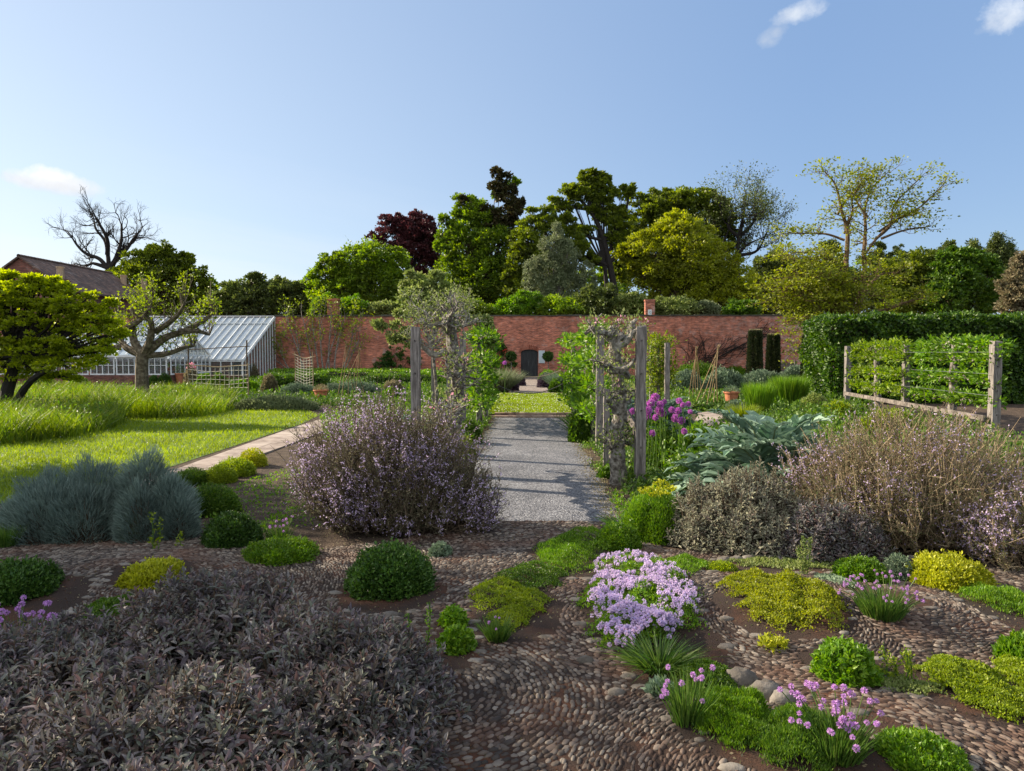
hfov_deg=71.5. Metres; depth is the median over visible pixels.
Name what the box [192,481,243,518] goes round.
oregano mound
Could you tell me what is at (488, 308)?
wall top shrub
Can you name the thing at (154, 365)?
window
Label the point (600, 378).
oak post
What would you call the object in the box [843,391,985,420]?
trellis rail
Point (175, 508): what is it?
cotton lavender
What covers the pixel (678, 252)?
golden tree
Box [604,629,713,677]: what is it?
chives
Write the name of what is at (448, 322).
espalier tree
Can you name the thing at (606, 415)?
oak post
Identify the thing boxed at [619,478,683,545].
santolina bush
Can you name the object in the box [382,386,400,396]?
perennial clump
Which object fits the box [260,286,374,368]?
wall fig
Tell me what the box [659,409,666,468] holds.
allium
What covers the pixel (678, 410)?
allium
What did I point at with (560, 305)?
wall top shrub
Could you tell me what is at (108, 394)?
seed stalks
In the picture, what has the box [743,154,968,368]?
robinia
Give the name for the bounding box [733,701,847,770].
chamomile mat
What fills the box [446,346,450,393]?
oak post
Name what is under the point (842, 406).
shrub
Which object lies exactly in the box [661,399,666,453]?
allium
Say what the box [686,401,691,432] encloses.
allium
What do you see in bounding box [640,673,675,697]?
herb
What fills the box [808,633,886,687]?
mint plant
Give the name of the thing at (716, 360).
cane wigwam
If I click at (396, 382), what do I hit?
buff shrub
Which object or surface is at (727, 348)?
dead creeper
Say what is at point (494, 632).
chives
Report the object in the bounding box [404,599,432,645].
self sown weed
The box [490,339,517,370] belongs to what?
climbing rose
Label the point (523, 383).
heather mound
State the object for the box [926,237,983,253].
poplar
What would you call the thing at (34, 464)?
lawn
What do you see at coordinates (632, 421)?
timber brace
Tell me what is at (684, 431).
allium
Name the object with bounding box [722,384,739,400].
terracotta pot
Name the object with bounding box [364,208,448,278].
copper beech
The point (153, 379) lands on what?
dome shrub
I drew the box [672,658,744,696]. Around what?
creeping herb
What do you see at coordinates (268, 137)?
sky
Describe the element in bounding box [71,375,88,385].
dome shrub
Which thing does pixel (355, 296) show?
wall top shrub
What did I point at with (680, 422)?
allium
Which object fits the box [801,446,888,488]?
cardoon
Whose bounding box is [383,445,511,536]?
rosemary bush
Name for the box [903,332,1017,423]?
espalier tree
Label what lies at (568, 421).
iris
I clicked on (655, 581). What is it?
flowering thyme
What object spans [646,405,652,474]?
allium
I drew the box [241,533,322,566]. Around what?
oregano mound
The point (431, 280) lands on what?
weeping pear
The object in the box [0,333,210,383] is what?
span greenhouse
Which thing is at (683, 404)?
allium
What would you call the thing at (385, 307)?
wall top shrub
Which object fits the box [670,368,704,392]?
herbaceous swathe
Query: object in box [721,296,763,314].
wall top shrub
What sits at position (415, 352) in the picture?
oak post
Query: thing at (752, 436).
cardoon
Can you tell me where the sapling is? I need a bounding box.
[340,234,381,260]
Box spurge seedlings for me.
[877,642,917,680]
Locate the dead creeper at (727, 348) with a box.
[676,314,780,367]
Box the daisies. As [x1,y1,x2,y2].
[494,393,576,412]
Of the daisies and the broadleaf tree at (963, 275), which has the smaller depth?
the daisies
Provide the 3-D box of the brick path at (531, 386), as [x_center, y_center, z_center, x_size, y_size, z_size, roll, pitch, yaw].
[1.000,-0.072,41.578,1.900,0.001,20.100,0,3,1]
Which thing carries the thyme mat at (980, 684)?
on the cobble path at (548, 625)
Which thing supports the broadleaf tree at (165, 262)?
on the ground at (1012, 414)
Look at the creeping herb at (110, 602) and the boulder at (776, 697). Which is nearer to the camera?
the boulder at (776, 697)
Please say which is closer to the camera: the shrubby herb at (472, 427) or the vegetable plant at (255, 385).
the shrubby herb at (472, 427)
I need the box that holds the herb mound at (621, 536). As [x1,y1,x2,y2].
[593,520,643,552]
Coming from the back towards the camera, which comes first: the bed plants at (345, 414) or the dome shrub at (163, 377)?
the dome shrub at (163, 377)
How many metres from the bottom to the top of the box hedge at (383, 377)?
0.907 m
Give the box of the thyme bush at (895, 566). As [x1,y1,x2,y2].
[881,552,913,581]
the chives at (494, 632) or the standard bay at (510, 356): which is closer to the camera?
the chives at (494, 632)
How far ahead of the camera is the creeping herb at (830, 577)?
5.33 m
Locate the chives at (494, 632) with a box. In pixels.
[475,612,516,643]
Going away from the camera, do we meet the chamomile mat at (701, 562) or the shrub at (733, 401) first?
the chamomile mat at (701, 562)
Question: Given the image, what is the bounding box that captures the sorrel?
[795,536,812,574]
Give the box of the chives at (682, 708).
[656,663,729,727]
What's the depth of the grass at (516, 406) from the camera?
24.66 m
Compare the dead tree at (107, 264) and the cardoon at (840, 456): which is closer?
the cardoon at (840, 456)
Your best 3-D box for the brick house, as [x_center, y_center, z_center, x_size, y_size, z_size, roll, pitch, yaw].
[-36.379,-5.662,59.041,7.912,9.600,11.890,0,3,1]
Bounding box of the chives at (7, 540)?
[0,523,26,547]
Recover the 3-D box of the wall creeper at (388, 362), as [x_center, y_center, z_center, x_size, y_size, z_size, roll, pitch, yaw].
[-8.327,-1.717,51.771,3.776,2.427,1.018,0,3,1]
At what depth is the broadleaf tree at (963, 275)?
56.02 m
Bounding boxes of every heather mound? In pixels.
[510,383,519,390]
[516,373,525,385]
[536,372,551,387]
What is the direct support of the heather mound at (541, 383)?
on the ground at (1012, 414)
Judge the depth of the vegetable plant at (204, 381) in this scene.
35.72 m
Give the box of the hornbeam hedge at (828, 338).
[797,308,1023,403]
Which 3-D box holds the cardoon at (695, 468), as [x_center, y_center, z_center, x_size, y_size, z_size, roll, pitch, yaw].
[2.397,1.091,8.317,1.342,0.643,1.319,0,3,1]
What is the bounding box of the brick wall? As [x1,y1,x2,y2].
[0,298,999,377]
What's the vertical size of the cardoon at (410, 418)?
0.662 m
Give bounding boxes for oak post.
[410,326,420,448]
[431,357,434,404]
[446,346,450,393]
[459,336,465,421]
[595,335,603,447]
[603,388,609,465]
[634,325,646,486]
[649,349,653,399]
[664,343,669,400]
[844,346,850,399]
[901,344,910,411]
[987,341,1002,437]
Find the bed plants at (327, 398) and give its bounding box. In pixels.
[154,375,492,409]
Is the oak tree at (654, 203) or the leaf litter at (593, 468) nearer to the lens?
the leaf litter at (593, 468)
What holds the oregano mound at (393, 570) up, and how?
on the ground at (1012, 414)
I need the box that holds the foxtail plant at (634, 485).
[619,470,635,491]
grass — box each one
[0,378,242,444]
[470,392,570,413]
[493,367,528,391]
[540,369,565,390]
[725,403,765,416]
[740,381,779,414]
[767,374,812,403]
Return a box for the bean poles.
[187,340,249,390]
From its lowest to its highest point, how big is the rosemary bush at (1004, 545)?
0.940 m
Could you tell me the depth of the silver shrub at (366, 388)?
29.89 m
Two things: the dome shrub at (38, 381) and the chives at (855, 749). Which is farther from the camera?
the dome shrub at (38, 381)
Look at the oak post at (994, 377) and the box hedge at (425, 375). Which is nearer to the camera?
the oak post at (994, 377)
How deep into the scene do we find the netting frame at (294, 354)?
29.89 m
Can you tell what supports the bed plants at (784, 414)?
on the ground at (1012, 414)
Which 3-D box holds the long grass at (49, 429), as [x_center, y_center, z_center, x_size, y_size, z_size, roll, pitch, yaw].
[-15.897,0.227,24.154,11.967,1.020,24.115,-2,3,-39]
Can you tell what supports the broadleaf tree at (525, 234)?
on the ground at (1012, 414)
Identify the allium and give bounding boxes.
[629,408,634,469]
[646,399,654,467]
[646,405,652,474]
[646,414,650,457]
[649,430,655,468]
[650,393,659,465]
[652,414,658,467]
[654,407,663,467]
[656,401,663,464]
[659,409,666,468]
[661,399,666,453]
[668,407,674,464]
[671,414,679,455]
[674,407,681,453]
[676,398,681,444]
[677,416,684,445]
[680,402,685,452]
[681,428,687,442]
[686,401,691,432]
[687,409,692,438]
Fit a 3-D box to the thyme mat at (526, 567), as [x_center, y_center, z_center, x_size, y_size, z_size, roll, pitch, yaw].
[0.158,1.490,5.651,0.662,0.106,0.656,2,4,42]
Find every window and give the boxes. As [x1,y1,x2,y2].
[64,357,88,374]
[90,357,114,374]
[116,357,135,374]
[149,357,166,374]
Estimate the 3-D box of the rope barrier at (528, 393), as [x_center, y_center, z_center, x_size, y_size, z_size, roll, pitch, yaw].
[0.591,0.241,25.030,2.772,0.900,0.060,0,3,1]
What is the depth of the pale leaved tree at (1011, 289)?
48.61 m
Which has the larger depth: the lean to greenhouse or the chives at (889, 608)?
the lean to greenhouse
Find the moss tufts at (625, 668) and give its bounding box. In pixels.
[1,550,1022,770]
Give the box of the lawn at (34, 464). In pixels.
[0,409,318,503]
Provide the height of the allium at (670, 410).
1.028 m
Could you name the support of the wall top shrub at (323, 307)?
on the ground at (1012, 414)
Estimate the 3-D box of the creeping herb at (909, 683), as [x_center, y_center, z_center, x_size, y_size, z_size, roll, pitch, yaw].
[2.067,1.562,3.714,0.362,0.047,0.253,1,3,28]
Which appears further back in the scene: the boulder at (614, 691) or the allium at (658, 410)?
the allium at (658, 410)
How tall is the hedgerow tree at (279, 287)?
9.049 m
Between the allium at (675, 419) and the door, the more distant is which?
the door
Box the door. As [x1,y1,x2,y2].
[521,349,537,375]
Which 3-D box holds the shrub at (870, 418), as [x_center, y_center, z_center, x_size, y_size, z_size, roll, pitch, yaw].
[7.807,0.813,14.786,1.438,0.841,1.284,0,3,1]
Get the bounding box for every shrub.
[33,379,55,387]
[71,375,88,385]
[149,375,157,384]
[157,372,172,384]
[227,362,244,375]
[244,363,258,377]
[259,373,278,393]
[278,381,314,397]
[309,290,337,314]
[324,377,383,395]
[339,292,370,314]
[365,299,399,314]
[383,379,402,390]
[450,298,495,314]
[491,289,547,314]
[535,293,589,314]
[538,368,556,378]
[547,377,561,392]
[571,282,621,314]
[605,291,647,314]
[626,299,643,314]
[654,294,704,314]
[690,404,714,410]
[693,299,721,314]
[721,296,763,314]
[722,398,744,422]
[800,392,827,412]
[821,399,859,422]
[854,405,923,440]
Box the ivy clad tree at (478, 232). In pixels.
[430,165,525,310]
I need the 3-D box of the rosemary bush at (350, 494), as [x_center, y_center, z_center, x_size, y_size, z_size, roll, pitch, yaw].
[-1.280,0.712,7.445,2.352,1.795,1.894,0,3,1]
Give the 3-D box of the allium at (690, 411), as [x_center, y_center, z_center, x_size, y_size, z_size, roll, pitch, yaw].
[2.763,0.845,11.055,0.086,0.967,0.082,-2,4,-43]
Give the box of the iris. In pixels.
[548,411,610,430]
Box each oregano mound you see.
[0,554,69,607]
[175,464,209,485]
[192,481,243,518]
[198,509,263,548]
[203,462,238,484]
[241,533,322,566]
[343,536,440,601]
[829,552,891,583]
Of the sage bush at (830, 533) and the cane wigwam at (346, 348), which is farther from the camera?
the cane wigwam at (346, 348)
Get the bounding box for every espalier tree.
[390,276,492,459]
[462,322,499,425]
[467,329,509,419]
[467,339,499,404]
[553,331,583,411]
[563,328,592,409]
[567,315,612,442]
[571,300,658,485]
[633,330,686,400]
[844,335,914,412]
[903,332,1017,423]
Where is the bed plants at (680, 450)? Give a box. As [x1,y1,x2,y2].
[646,415,823,494]
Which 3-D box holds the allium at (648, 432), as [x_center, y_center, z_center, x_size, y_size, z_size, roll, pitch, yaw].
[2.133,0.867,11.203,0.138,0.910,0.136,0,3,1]
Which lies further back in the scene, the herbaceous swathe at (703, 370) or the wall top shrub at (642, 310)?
the wall top shrub at (642, 310)
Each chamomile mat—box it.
[534,524,619,575]
[658,553,711,572]
[689,682,772,750]
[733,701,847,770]
[950,580,1023,616]
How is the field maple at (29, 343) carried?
on the lawn at (34, 464)
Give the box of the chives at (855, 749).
[777,680,887,767]
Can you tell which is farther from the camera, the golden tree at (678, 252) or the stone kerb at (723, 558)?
the golden tree at (678, 252)
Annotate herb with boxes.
[79,592,133,619]
[207,467,305,532]
[427,541,452,556]
[460,416,482,443]
[567,405,590,442]
[595,465,609,478]
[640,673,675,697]
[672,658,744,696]
[706,559,738,571]
[709,555,833,569]
[757,632,789,654]
[812,572,858,587]
[874,673,947,695]
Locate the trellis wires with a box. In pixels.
[846,352,986,395]
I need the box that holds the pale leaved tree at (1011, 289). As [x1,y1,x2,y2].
[992,250,1023,313]
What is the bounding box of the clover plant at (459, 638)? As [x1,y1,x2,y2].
[435,622,477,655]
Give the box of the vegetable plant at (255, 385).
[230,378,260,392]
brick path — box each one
[495,415,552,415]
[509,378,548,392]
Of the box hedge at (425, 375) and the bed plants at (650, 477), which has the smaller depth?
the bed plants at (650, 477)
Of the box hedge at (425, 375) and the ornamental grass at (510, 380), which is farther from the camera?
the box hedge at (425, 375)
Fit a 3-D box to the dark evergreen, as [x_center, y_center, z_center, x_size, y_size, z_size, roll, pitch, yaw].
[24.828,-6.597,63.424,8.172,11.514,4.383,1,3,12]
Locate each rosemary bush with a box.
[270,368,500,538]
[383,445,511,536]
[760,419,893,525]
[776,393,1023,561]
[926,469,1023,571]
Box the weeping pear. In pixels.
[369,267,496,419]
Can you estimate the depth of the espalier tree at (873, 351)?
20.53 m
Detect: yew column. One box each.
[745,329,763,373]
[764,333,781,373]
[799,333,804,375]
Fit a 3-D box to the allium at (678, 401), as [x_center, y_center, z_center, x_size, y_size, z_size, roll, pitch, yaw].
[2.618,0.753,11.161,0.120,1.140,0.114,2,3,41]
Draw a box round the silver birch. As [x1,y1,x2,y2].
[982,231,1020,312]
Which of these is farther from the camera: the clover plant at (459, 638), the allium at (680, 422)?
the allium at (680, 422)
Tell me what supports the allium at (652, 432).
on the ground at (1012, 414)
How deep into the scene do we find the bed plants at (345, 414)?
18.88 m
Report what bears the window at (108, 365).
in the span greenhouse
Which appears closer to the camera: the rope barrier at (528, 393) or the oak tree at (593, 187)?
the rope barrier at (528, 393)
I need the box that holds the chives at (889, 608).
[837,569,924,622]
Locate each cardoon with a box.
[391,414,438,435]
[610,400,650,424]
[625,396,703,433]
[664,408,848,501]
[664,448,743,496]
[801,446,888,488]
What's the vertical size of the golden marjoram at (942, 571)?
0.317 m
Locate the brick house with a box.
[2,254,152,315]
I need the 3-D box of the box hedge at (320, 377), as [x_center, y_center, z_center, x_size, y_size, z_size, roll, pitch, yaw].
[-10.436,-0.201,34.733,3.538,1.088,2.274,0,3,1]
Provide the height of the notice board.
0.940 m
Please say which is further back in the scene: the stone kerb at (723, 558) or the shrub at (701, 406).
the shrub at (701, 406)
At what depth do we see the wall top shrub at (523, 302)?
53.80 m
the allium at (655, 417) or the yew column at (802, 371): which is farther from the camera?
the yew column at (802, 371)
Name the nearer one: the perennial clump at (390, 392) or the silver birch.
the perennial clump at (390, 392)
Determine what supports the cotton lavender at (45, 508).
on the ground at (1012, 414)
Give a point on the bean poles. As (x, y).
(246, 346)
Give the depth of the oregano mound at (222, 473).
10.00 m
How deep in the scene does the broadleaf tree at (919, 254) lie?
58.11 m
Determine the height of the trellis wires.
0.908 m
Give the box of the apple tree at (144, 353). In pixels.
[83,268,222,399]
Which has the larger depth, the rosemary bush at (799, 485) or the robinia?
the robinia
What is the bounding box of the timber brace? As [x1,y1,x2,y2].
[627,410,634,434]
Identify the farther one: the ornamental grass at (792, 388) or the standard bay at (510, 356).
the standard bay at (510, 356)
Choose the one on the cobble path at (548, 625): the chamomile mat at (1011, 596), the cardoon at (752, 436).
the chamomile mat at (1011, 596)
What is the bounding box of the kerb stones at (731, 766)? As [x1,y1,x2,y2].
[41,555,999,770]
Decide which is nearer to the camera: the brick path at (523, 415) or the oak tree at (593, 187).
the brick path at (523, 415)
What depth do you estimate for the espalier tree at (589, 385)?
13.80 m
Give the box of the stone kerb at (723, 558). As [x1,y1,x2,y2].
[716,554,837,561]
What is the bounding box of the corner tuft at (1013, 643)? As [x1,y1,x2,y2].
[990,628,1023,665]
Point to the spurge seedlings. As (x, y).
(907, 659)
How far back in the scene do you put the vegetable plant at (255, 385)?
32.49 m
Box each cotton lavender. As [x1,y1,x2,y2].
[0,450,135,545]
[105,440,206,543]
[113,513,141,541]
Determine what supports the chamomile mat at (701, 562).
on the cobble path at (548, 625)
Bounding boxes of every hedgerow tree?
[202,271,289,314]
[263,274,316,314]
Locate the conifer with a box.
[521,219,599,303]
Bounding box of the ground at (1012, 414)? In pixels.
[0,382,1023,561]
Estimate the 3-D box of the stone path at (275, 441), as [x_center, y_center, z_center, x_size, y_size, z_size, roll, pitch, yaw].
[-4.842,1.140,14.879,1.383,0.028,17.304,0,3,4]
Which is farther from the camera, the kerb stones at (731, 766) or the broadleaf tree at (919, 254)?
the broadleaf tree at (919, 254)
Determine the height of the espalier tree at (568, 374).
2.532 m
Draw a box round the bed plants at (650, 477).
[568,412,684,499]
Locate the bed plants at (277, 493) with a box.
[199,484,319,527]
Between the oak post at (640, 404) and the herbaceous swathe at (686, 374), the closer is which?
the oak post at (640, 404)
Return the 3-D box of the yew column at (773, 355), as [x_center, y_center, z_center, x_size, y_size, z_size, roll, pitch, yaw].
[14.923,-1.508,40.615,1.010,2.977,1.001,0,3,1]
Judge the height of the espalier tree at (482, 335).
2.548 m
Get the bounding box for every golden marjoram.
[115,555,188,591]
[215,455,257,477]
[238,446,269,467]
[905,549,1001,593]
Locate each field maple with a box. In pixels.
[0,267,131,406]
[300,241,412,314]
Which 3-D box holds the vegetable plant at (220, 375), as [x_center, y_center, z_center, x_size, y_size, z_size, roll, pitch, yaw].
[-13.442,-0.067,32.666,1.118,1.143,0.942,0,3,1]
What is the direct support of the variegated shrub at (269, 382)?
on the ground at (1012, 414)
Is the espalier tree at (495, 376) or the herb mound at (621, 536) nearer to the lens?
the herb mound at (621, 536)
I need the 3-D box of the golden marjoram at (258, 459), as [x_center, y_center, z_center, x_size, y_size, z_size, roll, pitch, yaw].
[-4.208,1.167,11.531,0.511,0.355,0.529,0,3,1]
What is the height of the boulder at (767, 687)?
0.109 m
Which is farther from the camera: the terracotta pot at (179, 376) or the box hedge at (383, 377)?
the terracotta pot at (179, 376)
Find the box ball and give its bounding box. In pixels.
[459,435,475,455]
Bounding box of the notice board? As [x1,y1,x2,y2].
[539,350,544,362]
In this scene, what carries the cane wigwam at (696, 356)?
on the ground at (1012, 414)
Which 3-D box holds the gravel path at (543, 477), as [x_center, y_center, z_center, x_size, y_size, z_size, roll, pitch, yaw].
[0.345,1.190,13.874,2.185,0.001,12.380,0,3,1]
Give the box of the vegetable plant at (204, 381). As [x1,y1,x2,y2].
[195,373,209,384]
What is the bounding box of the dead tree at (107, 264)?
[42,186,160,269]
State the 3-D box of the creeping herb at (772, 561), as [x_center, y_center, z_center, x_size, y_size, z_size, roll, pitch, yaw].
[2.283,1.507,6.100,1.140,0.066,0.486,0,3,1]
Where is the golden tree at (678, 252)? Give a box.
[610,207,767,314]
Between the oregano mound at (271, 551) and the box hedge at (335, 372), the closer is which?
the oregano mound at (271, 551)
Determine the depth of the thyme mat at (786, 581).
4.65 m
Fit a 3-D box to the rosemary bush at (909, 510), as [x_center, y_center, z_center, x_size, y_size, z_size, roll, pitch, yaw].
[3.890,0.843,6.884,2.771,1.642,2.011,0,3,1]
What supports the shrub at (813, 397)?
on the ground at (1012, 414)
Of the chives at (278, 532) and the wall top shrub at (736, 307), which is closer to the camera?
the chives at (278, 532)
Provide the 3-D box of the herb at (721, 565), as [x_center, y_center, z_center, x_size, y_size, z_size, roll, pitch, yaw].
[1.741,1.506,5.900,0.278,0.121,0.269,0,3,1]
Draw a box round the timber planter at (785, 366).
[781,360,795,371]
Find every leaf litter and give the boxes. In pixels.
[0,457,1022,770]
[467,418,627,519]
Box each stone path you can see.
[2,408,388,526]
[634,399,728,428]
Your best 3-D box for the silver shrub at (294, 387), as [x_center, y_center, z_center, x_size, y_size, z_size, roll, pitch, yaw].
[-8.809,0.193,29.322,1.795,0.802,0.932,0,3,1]
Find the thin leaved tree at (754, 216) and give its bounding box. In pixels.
[692,159,806,278]
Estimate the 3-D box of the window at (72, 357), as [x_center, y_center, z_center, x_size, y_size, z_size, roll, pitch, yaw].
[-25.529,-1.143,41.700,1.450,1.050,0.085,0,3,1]
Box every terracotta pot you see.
[174,364,184,383]
[313,383,328,397]
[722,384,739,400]
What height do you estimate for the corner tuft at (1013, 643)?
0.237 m
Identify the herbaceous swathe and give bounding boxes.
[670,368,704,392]
[672,360,714,378]
[704,364,744,390]
[722,364,745,375]
[743,368,779,387]
[779,364,800,380]
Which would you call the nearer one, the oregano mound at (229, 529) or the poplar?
the oregano mound at (229, 529)
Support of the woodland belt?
on the ground at (1012, 414)
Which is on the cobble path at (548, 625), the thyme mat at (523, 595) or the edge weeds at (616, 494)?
the thyme mat at (523, 595)
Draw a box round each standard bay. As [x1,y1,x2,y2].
[505,351,516,371]
[542,351,553,368]
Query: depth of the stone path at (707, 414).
19.99 m
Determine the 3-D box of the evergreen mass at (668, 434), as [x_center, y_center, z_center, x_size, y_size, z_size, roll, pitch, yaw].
[2.463,1.019,11.643,0.657,0.737,0.676,0,3,1]
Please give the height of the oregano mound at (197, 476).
0.298 m
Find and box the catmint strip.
[233,390,322,410]
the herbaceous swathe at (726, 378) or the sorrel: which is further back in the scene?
the herbaceous swathe at (726, 378)
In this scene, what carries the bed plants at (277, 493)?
on the ground at (1012, 414)
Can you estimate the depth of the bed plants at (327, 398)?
28.34 m
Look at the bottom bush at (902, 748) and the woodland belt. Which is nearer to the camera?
the bottom bush at (902, 748)
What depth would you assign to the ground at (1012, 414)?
9.70 m
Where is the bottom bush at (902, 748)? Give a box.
[871,724,974,770]
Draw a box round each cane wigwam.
[337,341,364,397]
[345,348,365,391]
[689,347,702,396]
[695,344,720,404]
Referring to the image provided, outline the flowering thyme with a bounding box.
[566,548,709,652]
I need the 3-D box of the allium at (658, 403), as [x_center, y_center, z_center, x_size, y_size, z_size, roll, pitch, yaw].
[2.221,0.784,10.681,0.133,1.123,0.126,2,3,34]
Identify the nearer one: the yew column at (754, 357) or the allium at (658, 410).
the allium at (658, 410)
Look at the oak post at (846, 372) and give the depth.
23.68 m
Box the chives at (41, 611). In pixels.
[0,595,57,630]
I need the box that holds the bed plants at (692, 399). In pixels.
[604,374,889,412]
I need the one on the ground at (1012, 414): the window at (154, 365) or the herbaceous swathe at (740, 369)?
the herbaceous swathe at (740, 369)
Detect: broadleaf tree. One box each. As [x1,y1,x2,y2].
[105,239,222,315]
[496,202,590,314]
[871,245,936,313]
[914,244,1005,313]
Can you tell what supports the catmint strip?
on the lawn at (34, 464)
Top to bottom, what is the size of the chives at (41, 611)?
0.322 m
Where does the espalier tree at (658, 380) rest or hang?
on the ground at (1012, 414)
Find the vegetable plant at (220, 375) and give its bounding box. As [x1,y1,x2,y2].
[209,372,230,389]
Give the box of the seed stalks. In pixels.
[1,378,233,425]
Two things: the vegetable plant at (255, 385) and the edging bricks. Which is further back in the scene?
the vegetable plant at (255, 385)
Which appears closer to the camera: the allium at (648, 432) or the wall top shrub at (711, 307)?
the allium at (648, 432)
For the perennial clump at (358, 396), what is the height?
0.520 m
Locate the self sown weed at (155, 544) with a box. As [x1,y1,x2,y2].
[147,512,183,548]
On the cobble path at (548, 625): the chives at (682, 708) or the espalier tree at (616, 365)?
the chives at (682, 708)
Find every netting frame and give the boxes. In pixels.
[185,363,249,394]
[293,352,314,385]
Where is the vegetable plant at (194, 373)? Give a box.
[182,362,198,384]
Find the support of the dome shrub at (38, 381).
on the ground at (1012, 414)
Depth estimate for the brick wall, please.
51.90 m
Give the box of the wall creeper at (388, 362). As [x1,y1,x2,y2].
[372,346,422,368]
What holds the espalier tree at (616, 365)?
on the ground at (1012, 414)
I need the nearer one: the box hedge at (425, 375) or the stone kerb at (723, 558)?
the stone kerb at (723, 558)
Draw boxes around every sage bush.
[0,565,473,770]
[663,456,807,559]
[766,494,899,564]
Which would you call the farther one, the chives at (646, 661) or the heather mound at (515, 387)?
the heather mound at (515, 387)
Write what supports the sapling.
on the ground at (1012, 414)
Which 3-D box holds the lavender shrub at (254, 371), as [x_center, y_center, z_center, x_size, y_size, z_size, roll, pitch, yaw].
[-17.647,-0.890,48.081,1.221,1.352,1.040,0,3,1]
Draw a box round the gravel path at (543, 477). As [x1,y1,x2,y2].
[463,418,620,520]
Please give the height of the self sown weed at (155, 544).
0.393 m
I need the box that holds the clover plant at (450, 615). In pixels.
[436,603,469,628]
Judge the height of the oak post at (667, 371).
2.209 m
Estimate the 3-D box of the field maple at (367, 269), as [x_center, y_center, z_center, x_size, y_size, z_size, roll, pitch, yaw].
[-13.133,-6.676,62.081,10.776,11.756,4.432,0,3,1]
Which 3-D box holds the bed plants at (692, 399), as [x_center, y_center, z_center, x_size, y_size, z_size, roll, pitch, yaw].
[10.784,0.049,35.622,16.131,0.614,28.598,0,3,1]
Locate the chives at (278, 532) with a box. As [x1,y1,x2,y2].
[263,515,296,538]
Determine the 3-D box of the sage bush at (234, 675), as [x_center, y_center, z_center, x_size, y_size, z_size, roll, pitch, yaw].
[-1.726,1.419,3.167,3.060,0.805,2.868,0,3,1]
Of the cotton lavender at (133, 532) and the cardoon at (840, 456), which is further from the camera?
the cardoon at (840, 456)
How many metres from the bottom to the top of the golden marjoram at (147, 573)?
0.229 m
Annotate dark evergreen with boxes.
[748,247,835,314]
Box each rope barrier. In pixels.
[494,383,567,400]
[511,370,560,376]
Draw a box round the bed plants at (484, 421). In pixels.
[422,409,492,449]
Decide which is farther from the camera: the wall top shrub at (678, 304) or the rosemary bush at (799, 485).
the wall top shrub at (678, 304)
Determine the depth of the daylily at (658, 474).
9.67 m
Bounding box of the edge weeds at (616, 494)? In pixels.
[464,415,631,518]
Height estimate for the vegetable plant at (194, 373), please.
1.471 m
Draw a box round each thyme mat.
[464,576,555,631]
[489,560,574,591]
[706,566,851,632]
[909,652,1023,724]
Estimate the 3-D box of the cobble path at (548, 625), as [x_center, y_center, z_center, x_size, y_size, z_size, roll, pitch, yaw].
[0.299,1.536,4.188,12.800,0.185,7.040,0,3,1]
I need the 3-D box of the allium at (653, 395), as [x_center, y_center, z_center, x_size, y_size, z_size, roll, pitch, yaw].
[2.165,0.722,10.798,0.152,1.237,0.155,0,3,1]
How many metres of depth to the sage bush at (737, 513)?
6.58 m
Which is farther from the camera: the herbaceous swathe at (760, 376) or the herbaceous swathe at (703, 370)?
the herbaceous swathe at (703, 370)
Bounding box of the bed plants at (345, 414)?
[319,396,479,440]
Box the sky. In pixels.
[0,0,1023,314]
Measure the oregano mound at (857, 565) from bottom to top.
0.248 m
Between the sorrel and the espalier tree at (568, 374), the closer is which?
the sorrel
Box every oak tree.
[547,166,637,294]
[607,185,739,283]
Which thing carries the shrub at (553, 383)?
on the ground at (1012, 414)
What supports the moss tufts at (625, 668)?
on the cobble path at (548, 625)
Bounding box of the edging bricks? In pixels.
[494,412,570,417]
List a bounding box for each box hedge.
[258,371,330,387]
[267,367,410,378]
[361,371,410,385]
[410,368,446,384]
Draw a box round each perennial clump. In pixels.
[347,393,367,400]
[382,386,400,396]
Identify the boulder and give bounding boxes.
[576,655,593,663]
[607,687,625,695]
[726,667,757,685]
[748,678,778,699]
[770,689,796,703]
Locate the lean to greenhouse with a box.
[93,316,275,379]
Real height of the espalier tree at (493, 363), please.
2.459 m
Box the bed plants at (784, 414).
[718,393,1023,492]
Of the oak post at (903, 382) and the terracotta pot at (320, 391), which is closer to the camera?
the oak post at (903, 382)
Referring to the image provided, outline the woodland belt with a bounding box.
[161,248,1017,315]
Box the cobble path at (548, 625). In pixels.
[0,521,1023,770]

